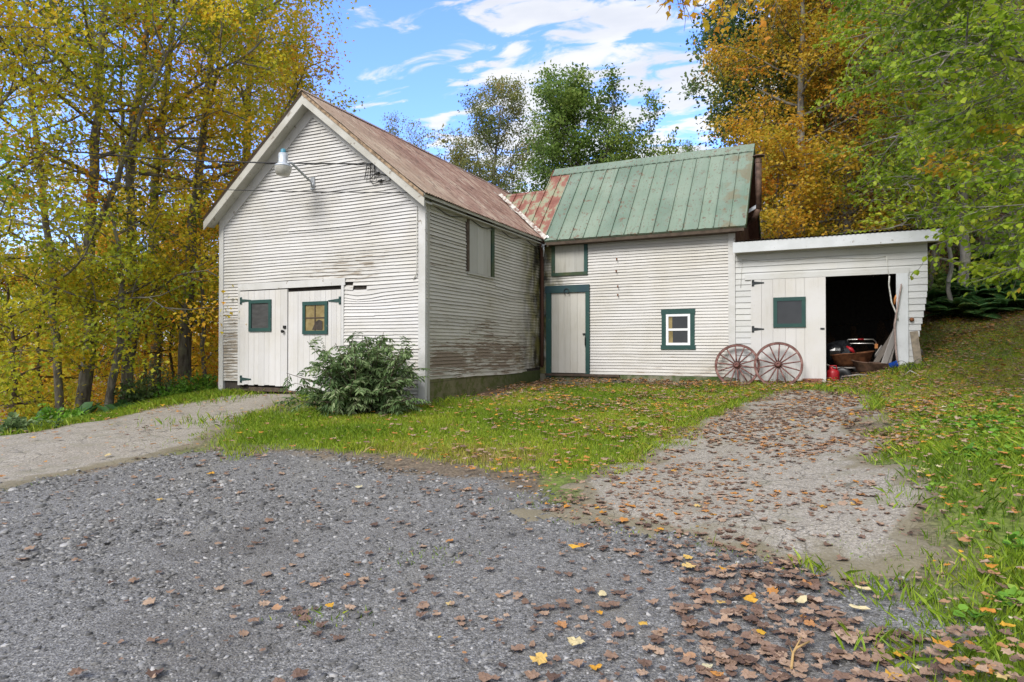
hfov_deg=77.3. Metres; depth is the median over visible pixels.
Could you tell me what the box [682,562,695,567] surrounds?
fallen leaf
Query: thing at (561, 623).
fallen leaf
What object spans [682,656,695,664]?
fallen leaf
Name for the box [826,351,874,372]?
wheelbarrow
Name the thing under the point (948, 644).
fallen leaf
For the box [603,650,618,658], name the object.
fallen leaf
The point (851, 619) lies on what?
fallen leaf
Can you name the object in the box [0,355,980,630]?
grass tufts
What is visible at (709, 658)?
fallen leaf
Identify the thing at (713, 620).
fallen leaf
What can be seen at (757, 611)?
fallen leaf
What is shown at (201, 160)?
power cable
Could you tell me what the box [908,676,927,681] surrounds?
fallen leaf
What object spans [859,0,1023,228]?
forest tree
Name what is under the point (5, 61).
maple tree
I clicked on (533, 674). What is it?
fallen leaf
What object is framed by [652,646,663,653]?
fallen leaf
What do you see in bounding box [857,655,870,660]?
fallen leaf
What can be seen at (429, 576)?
fallen leaf
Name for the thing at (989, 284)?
fern
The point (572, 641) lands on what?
fallen leaf
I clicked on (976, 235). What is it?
bush
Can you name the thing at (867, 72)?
orange maple
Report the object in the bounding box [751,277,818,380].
door
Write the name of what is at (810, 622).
fallen leaf
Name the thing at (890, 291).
hanging cord
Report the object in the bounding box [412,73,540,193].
birch tree
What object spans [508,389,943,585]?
old driveway
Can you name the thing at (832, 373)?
fuel can
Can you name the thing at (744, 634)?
fallen leaf
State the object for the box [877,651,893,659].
fallen leaf
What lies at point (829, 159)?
orange maple
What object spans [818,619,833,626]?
fallen leaf
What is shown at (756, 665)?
fallen leaf
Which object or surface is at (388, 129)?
birch tree
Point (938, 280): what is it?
bush
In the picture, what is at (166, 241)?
maple tree
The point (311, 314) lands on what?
door
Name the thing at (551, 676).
fallen leaf
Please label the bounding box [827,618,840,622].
fallen leaf
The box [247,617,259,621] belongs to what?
fallen leaf
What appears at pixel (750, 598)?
fallen leaf
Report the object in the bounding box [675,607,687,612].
fallen leaf
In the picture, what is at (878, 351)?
plank
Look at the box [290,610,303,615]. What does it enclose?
fallen leaf
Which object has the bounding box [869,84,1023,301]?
beech sapling
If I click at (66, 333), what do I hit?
maple tree
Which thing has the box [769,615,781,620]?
fallen leaf
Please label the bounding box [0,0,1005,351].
sky
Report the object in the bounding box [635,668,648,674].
fallen leaf
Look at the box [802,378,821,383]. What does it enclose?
curb stone
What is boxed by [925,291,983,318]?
fern
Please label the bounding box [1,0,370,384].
maple tree
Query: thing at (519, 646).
fallen leaf
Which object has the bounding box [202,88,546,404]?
barn
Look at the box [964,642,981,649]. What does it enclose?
fallen leaf
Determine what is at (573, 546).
fallen leaf
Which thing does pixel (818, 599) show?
fallen leaf
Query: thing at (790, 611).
fallen leaf
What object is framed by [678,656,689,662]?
fallen leaf
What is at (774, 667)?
fallen leaf
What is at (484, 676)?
fallen leaf
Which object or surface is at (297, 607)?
fallen leaf
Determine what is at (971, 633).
fallen leaf
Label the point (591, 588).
fallen leaf
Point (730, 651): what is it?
fallen leaf
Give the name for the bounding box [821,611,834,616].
fallen leaf
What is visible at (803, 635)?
fallen leaf
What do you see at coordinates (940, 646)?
fallen leaf
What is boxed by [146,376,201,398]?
bush
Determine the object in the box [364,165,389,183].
service wires
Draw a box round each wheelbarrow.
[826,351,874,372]
[838,360,930,379]
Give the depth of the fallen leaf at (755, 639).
3.05 m
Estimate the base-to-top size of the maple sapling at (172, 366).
7.312 m
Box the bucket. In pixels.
[888,360,898,368]
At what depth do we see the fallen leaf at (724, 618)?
3.27 m
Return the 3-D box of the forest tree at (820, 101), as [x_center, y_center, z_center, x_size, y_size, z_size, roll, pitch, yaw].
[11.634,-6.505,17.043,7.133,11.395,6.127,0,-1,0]
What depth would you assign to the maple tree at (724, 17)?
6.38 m
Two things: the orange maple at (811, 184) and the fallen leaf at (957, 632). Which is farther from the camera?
the orange maple at (811, 184)
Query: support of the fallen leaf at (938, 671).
on the gravel yard at (268, 625)
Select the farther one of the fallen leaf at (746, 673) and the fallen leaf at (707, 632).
the fallen leaf at (707, 632)
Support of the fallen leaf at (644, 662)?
on the gravel yard at (268, 625)
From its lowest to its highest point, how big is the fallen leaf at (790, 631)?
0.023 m
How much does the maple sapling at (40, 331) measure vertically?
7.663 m
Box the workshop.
[504,143,763,383]
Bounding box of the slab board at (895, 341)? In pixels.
[893,284,901,369]
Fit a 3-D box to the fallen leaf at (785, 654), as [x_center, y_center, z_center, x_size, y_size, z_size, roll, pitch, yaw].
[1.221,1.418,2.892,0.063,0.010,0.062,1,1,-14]
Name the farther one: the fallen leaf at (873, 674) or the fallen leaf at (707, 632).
the fallen leaf at (707, 632)
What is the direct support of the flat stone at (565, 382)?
on the ground at (420, 465)
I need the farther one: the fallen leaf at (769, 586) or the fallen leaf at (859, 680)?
the fallen leaf at (769, 586)
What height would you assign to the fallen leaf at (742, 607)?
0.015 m
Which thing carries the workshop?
on the ground at (420, 465)
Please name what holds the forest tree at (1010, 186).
on the ground at (420, 465)
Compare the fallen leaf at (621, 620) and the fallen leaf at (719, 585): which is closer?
the fallen leaf at (621, 620)
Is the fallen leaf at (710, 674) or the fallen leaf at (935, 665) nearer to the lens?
the fallen leaf at (935, 665)
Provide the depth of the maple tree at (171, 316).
26.19 m
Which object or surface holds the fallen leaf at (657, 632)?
on the gravel yard at (268, 625)
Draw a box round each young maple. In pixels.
[0,0,207,413]
[0,53,218,409]
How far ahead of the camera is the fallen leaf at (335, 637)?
3.15 m
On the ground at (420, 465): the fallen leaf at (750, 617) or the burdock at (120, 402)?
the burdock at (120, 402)
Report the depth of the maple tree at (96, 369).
24.39 m
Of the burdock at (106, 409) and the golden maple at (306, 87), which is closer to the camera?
the burdock at (106, 409)
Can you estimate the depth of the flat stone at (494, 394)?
12.76 m
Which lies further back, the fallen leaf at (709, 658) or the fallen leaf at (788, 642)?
the fallen leaf at (788, 642)
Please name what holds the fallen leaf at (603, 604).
on the gravel yard at (268, 625)
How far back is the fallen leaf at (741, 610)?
3.34 m
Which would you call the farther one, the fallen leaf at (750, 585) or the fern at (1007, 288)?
the fern at (1007, 288)
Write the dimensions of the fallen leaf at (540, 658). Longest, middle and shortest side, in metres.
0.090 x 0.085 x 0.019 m
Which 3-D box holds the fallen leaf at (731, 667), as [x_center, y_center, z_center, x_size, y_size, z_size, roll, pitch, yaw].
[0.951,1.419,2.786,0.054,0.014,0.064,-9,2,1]
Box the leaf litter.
[0,285,1023,681]
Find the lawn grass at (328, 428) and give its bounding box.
[173,380,788,480]
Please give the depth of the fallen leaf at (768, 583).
3.71 m
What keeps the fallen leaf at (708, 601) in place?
on the gravel yard at (268, 625)
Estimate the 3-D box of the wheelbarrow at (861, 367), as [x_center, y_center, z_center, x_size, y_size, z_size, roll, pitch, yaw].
[7.572,0.659,13.168,1.766,0.539,0.634,0,-1,34]
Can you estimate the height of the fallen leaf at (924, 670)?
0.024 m
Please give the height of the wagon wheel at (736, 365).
0.935 m
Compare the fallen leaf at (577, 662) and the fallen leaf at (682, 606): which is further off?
the fallen leaf at (682, 606)
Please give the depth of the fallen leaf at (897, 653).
2.85 m
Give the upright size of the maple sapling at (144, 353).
7.329 m
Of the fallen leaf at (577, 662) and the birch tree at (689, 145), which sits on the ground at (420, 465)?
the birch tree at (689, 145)
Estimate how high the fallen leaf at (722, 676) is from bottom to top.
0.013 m
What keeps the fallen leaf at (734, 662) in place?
on the gravel yard at (268, 625)
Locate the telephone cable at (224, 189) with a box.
[9,177,407,192]
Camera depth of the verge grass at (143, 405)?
11.91 m
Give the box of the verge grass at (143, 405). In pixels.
[0,388,312,435]
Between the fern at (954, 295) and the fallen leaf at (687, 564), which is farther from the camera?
the fern at (954, 295)
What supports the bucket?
on the ground at (420, 465)
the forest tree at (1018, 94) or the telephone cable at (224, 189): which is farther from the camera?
the forest tree at (1018, 94)
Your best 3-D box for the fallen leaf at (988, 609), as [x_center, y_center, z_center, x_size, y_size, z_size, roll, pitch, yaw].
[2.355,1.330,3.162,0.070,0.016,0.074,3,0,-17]
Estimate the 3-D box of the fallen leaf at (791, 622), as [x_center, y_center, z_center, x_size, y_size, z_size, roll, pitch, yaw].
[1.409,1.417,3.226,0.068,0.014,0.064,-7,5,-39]
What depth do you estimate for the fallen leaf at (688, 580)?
3.80 m
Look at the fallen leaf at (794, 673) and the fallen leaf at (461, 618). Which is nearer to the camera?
the fallen leaf at (794, 673)
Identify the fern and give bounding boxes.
[922,296,1008,318]
[925,288,963,306]
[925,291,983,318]
[926,282,993,301]
[944,279,1019,300]
[954,250,997,268]
[968,295,1023,313]
[972,272,1010,286]
[978,283,1018,298]
[979,287,1023,309]
[996,276,1023,293]
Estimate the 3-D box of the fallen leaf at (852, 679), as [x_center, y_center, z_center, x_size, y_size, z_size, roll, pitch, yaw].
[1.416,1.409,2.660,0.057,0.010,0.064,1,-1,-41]
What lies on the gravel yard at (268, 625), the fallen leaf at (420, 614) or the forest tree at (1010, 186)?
the fallen leaf at (420, 614)
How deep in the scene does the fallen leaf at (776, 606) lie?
3.39 m
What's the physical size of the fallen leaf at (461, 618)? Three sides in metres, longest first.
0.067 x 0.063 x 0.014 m
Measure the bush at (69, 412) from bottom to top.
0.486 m
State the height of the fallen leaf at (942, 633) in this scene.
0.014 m
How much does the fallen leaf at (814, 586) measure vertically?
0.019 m
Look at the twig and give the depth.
2.87 m
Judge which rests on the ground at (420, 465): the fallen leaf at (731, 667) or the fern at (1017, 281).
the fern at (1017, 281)
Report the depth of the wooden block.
13.91 m
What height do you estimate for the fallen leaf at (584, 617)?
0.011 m
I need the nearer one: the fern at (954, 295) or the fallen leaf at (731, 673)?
the fallen leaf at (731, 673)
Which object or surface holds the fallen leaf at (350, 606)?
on the gravel yard at (268, 625)
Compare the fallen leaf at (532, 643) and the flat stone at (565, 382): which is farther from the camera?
the flat stone at (565, 382)
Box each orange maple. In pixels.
[692,0,945,280]
[727,106,853,238]
[747,0,956,237]
[810,0,1003,227]
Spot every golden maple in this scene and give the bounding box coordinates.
[118,0,354,309]
[196,37,344,270]
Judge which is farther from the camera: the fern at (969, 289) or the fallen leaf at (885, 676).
the fern at (969, 289)
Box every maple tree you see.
[0,0,168,312]
[0,0,288,413]
[0,0,297,399]
[0,0,331,386]
[0,247,74,421]
[0,265,34,423]
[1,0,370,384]
[7,234,106,409]
[32,204,171,409]
[109,196,218,378]
[161,181,226,385]
[634,0,787,43]
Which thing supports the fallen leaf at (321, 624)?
on the gravel yard at (268, 625)
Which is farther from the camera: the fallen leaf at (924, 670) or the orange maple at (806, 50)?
the orange maple at (806, 50)
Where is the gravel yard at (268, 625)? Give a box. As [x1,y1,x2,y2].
[0,449,987,681]
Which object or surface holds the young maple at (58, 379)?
on the ground at (420, 465)
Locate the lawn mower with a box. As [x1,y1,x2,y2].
[847,339,877,377]
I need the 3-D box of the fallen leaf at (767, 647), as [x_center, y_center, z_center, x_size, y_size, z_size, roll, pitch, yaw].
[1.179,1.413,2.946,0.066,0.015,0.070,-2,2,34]
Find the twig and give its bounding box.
[790,637,809,668]
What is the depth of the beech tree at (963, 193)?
14.90 m
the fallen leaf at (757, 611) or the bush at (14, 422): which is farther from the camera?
the bush at (14, 422)
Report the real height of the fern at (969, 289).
0.735 m
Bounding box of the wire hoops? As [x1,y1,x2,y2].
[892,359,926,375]
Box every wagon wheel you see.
[715,344,759,385]
[754,342,802,385]
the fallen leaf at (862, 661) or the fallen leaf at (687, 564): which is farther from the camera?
the fallen leaf at (687, 564)
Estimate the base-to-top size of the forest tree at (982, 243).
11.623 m
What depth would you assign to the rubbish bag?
13.77 m
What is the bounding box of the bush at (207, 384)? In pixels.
[178,370,217,390]
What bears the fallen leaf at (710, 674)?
on the gravel yard at (268, 625)
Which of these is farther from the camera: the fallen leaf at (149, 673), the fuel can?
the fuel can
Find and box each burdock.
[36,404,116,416]
[79,401,136,414]
[90,399,133,412]
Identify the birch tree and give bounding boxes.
[384,111,408,140]
[402,119,433,150]
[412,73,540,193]
[676,139,708,152]
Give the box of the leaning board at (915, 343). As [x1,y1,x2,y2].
[910,331,922,366]
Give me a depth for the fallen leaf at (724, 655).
2.87 m
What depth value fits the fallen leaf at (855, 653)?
2.87 m
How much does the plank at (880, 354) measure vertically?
1.281 m
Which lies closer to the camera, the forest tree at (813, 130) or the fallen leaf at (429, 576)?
the fallen leaf at (429, 576)
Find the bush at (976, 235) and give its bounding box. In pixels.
[940,217,1023,255]
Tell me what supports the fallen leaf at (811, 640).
on the gravel yard at (268, 625)
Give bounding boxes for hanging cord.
[886,256,898,319]
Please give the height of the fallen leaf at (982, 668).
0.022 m
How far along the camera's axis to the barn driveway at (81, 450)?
8.42 m
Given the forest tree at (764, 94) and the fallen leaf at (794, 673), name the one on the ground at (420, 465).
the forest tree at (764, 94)
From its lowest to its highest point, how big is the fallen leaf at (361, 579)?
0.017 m
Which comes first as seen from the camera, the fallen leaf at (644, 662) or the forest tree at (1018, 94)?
the fallen leaf at (644, 662)
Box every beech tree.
[812,0,1023,293]
[824,0,1023,299]
[883,0,1023,296]
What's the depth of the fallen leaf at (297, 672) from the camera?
2.81 m
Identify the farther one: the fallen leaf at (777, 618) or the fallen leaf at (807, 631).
the fallen leaf at (777, 618)
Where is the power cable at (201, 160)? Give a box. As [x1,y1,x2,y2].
[2,144,372,164]
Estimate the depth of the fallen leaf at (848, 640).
2.98 m
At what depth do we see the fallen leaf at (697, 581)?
3.77 m
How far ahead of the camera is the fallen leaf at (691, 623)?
3.20 m
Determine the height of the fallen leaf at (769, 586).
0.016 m
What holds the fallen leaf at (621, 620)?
on the gravel yard at (268, 625)
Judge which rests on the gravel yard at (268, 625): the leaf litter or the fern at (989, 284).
the leaf litter
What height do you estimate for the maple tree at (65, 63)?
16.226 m
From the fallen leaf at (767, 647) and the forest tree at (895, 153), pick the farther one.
the forest tree at (895, 153)
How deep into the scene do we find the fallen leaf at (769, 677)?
2.70 m
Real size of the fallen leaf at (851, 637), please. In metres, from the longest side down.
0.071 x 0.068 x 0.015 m
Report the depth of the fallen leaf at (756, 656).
2.89 m
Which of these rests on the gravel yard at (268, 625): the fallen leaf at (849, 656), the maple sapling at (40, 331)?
the fallen leaf at (849, 656)
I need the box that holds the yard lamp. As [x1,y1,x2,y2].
[274,148,314,189]
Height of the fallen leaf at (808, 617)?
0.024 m
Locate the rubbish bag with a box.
[826,340,856,366]
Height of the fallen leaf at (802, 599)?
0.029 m
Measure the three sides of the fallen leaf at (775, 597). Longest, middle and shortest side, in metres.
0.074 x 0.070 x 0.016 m
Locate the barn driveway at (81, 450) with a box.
[0,394,302,490]
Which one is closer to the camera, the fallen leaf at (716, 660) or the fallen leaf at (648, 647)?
the fallen leaf at (716, 660)
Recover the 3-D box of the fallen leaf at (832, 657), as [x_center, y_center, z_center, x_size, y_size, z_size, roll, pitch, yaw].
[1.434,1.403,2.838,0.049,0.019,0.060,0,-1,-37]
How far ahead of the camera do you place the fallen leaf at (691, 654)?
2.91 m
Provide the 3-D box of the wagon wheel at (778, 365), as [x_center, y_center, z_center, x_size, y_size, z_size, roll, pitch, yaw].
[5.601,0.500,13.467,0.966,0.962,0.218,0,-1,26]
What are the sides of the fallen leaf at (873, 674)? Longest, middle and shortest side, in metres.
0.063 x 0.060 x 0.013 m
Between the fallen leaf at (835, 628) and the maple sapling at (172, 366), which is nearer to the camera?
the fallen leaf at (835, 628)
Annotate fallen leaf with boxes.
[67,667,87,675]
[146,667,163,677]
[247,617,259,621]
[258,600,269,606]
[272,677,285,681]
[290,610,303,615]
[291,605,302,609]
[291,668,308,678]
[298,613,310,620]
[316,621,327,626]
[333,634,345,639]
[345,604,356,608]
[358,576,368,580]
[416,603,428,608]
[416,611,427,616]
[424,574,433,578]
[454,615,464,620]
[477,671,493,681]
[511,644,524,650]
[524,669,540,678]
[529,640,534,646]
[530,652,546,664]
[542,603,555,608]
[545,670,560,680]
[554,620,566,627]
[555,598,566,602]
[559,602,569,607]
[567,636,584,645]
[567,659,583,666]
[569,544,580,547]
[579,614,587,619]
[585,586,594,591]
[589,664,601,669]
[599,601,609,606]
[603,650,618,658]
[606,600,619,605]
[611,631,623,636]
[614,590,624,593]
[615,616,625,623]
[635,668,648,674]
[636,657,651,667]
[640,569,652,572]
[642,644,655,650]
[645,598,657,603]
[650,634,663,643]
[651,630,662,635]
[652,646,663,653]
[673,647,683,651]
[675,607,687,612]
[677,674,688,681]
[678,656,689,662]
[679,603,690,609]
[681,614,693,620]
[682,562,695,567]
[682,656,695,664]
[683,652,696,657]
[685,577,695,582]
[686,619,696,625]
[692,578,703,582]
[693,598,704,602]
[695,667,709,673]
[698,620,708,626]
[699,594,712,599]
[699,639,714,644]
[699,644,713,654]
[700,598,714,604]
[701,630,711,637]
[701,656,712,660]
[704,677,719,681]
[705,588,716,593]
[706,670,722,679]
[708,616,721,624]
[710,671,723,675]
[712,652,729,658]
[713,583,723,587]
[713,631,724,636]
[714,651,722,657]
[714,673,726,678]
[715,657,729,664]
[718,658,729,662]
[720,607,733,613]
[721,614,732,621]
[725,648,738,655]
[725,664,737,670]
[725,670,736,675]
[728,657,736,664]
[731,591,742,596]
[733,607,746,612]
[733,656,745,662]
[736,605,747,609]
[737,643,749,648]
[740,630,751,638]
[740,668,757,678]
[741,654,757,661]
[744,584,754,587]
[744,594,757,602]
[745,613,757,621]
[746,653,759,660]
[749,607,762,615]
[749,634,761,641]
[752,663,765,669]
[755,619,769,627]
[756,648,769,654]
[758,639,770,645]
[761,645,774,651]
[762,579,774,585]
[762,672,778,679]
[764,584,775,589]
[768,595,780,599]
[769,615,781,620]
[769,649,783,657]
[769,665,781,669]
[771,672,787,681]
[773,646,788,652]
[774,604,787,609]
[775,651,788,656]
[776,670,791,677]
[779,658,795,666]
[781,597,793,602]
[784,609,793,613]
[784,628,797,633]
[785,639,790,645]
[786,619,798,625]
[791,669,806,677]
[794,595,806,602]
[794,631,806,638]
[794,660,808,667]
[800,607,815,613]
[800,628,815,634]
[801,638,814,643]
[802,614,814,619]
[804,619,816,626]
[805,677,817,681]
[808,584,819,589]
[810,597,823,601]
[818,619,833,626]
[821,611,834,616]
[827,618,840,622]
[829,652,841,660]
[831,626,846,631]
[832,670,851,679]
[836,617,850,623]
[839,653,854,659]
[840,636,856,645]
[844,632,857,639]
[846,675,855,681]
[847,618,859,622]
[847,631,858,635]
[849,604,869,610]
[853,651,864,656]
[853,678,866,681]
[854,649,867,655]
[854,657,871,664]
[855,585,870,590]
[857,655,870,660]
[857,658,869,666]
[857,670,871,676]
[870,648,884,652]
[870,670,883,678]
[873,626,885,633]
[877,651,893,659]
[880,672,898,681]
[885,668,902,678]
[886,666,903,673]
[891,673,909,680]
[893,650,907,656]
[907,635,921,642]
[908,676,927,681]
[919,665,937,674]
[926,646,946,656]
[928,667,940,673]
[929,662,942,669]
[931,630,946,635]
[931,636,954,647]
[931,644,947,650]
[934,656,953,664]
[938,663,960,673]
[940,635,959,642]
[945,629,962,635]
[959,630,977,636]
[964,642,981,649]
[975,664,989,672]
[980,607,997,612]
[985,657,1003,666]
[994,628,1012,634]
[1000,621,1015,626]
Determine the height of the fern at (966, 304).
0.586 m
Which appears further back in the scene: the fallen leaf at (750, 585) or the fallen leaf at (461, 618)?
the fallen leaf at (750, 585)
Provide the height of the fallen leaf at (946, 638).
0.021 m
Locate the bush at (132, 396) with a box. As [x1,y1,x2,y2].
[113,378,168,404]
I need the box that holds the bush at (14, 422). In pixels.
[0,411,63,434]
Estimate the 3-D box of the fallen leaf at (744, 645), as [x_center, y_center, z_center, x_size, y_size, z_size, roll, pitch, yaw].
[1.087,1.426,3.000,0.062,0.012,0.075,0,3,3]
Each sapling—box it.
[0,191,174,421]
[0,212,205,415]
[0,214,189,422]
[7,229,218,412]
[29,216,218,414]
[99,233,218,384]
[103,141,249,379]
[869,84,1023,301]
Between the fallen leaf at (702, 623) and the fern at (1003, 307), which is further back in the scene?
the fern at (1003, 307)
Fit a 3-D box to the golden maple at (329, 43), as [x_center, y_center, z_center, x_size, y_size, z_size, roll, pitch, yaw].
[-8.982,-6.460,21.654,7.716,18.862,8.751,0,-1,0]
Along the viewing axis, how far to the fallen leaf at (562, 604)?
3.48 m
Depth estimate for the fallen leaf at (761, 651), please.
2.94 m
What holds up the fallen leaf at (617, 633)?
on the gravel yard at (268, 625)
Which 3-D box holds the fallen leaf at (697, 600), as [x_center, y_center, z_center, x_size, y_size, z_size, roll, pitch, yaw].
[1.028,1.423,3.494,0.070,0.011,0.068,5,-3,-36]
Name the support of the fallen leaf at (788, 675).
on the gravel yard at (268, 625)
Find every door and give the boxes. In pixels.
[240,289,288,385]
[288,289,340,390]
[552,292,585,372]
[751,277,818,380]
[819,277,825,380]
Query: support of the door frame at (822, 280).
in the shed
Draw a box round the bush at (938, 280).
[926,261,957,299]
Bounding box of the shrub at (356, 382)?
[274,331,430,416]
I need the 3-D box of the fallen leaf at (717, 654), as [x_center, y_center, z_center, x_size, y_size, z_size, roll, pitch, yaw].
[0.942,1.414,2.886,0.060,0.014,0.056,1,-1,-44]
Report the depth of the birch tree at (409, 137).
35.79 m
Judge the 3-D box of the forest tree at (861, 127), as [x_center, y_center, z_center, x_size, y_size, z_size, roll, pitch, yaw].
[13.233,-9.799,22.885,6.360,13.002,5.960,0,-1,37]
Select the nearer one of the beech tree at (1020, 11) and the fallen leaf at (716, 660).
the fallen leaf at (716, 660)
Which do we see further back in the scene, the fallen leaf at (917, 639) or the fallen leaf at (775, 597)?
the fallen leaf at (775, 597)
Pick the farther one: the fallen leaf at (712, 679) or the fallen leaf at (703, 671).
the fallen leaf at (703, 671)
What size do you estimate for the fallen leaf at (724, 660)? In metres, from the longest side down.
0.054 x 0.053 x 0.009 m
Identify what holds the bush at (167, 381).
on the ground at (420, 465)
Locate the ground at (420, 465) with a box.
[0,177,1023,681]
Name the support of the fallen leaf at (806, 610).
on the gravel yard at (268, 625)
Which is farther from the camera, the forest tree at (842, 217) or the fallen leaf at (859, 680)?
the forest tree at (842, 217)
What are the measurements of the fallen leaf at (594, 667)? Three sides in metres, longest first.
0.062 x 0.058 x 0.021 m
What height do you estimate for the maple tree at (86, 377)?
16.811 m
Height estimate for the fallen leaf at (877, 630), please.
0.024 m
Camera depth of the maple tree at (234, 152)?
17.25 m
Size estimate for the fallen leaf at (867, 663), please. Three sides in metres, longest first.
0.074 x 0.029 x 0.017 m
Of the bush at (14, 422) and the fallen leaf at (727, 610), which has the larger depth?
the bush at (14, 422)
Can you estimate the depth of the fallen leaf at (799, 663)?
2.80 m
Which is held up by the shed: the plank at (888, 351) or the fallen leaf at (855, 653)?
the plank at (888, 351)
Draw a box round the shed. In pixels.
[733,226,943,383]
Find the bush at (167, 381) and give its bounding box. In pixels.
[120,357,202,398]
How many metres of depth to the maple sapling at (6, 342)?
17.97 m
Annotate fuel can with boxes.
[826,365,839,380]
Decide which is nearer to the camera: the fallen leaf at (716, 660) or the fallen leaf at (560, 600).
the fallen leaf at (716, 660)
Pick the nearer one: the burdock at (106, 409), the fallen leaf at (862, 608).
the fallen leaf at (862, 608)
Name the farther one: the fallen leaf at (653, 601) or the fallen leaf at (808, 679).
the fallen leaf at (653, 601)
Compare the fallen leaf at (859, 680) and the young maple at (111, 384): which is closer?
the fallen leaf at (859, 680)
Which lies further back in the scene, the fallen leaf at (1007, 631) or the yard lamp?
the yard lamp
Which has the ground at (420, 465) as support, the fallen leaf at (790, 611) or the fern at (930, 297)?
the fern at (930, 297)
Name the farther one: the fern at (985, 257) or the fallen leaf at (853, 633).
the fern at (985, 257)
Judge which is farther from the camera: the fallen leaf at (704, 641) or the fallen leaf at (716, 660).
the fallen leaf at (704, 641)
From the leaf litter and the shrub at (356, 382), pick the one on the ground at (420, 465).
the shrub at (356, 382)
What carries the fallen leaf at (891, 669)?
on the gravel yard at (268, 625)
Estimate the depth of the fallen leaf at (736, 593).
3.55 m
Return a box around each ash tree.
[512,60,693,193]
[669,0,894,238]
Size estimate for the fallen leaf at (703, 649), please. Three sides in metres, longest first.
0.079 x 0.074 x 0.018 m
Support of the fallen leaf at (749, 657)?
on the gravel yard at (268, 625)
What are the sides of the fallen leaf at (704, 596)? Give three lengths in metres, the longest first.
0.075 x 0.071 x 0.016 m
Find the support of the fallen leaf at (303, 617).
on the gravel yard at (268, 625)
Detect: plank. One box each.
[873,330,892,361]
[874,345,882,357]
[881,329,893,362]
[888,345,894,362]
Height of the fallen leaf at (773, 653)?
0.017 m
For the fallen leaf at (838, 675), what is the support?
on the gravel yard at (268, 625)
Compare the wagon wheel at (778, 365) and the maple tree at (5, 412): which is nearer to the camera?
the wagon wheel at (778, 365)
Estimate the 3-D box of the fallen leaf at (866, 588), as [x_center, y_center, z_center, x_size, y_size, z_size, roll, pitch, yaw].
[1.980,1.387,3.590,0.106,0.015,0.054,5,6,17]
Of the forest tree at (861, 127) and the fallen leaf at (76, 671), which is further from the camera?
the forest tree at (861, 127)
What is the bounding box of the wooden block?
[740,373,750,384]
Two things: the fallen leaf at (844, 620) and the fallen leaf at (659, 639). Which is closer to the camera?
the fallen leaf at (659, 639)
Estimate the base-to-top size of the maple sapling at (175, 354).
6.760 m
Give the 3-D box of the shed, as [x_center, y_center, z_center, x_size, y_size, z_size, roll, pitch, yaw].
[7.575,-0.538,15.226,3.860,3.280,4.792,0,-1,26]
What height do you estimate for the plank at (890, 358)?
1.503 m
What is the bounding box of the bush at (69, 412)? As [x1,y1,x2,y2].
[30,402,88,421]
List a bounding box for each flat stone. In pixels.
[491,393,512,395]
[556,381,581,385]
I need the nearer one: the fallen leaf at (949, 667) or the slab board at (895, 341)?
the fallen leaf at (949, 667)
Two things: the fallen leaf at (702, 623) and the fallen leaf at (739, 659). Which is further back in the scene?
the fallen leaf at (702, 623)
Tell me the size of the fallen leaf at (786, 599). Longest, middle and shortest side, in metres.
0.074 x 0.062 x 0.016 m
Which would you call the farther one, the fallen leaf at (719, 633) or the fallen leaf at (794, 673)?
the fallen leaf at (719, 633)
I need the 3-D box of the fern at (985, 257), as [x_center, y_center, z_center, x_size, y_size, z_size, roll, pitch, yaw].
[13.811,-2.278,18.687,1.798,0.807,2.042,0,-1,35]
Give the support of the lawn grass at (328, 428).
on the ground at (420, 465)
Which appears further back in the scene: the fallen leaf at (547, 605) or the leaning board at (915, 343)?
the leaning board at (915, 343)
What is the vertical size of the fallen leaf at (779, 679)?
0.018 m
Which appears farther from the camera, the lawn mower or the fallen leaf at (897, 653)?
the lawn mower
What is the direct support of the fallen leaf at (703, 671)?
on the gravel yard at (268, 625)
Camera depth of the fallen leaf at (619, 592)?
3.68 m
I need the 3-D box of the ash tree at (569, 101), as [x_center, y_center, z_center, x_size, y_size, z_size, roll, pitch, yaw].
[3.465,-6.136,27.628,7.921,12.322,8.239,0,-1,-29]
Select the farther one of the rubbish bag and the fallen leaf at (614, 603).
the rubbish bag
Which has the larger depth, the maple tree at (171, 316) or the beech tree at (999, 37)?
the maple tree at (171, 316)
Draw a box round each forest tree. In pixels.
[710,8,868,212]
[752,5,892,213]
[777,9,950,217]
[792,0,1023,291]
[806,0,1023,270]
[808,0,985,228]
[815,0,1004,248]
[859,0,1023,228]
[865,2,1023,260]
[876,0,1023,264]
[991,0,1023,190]

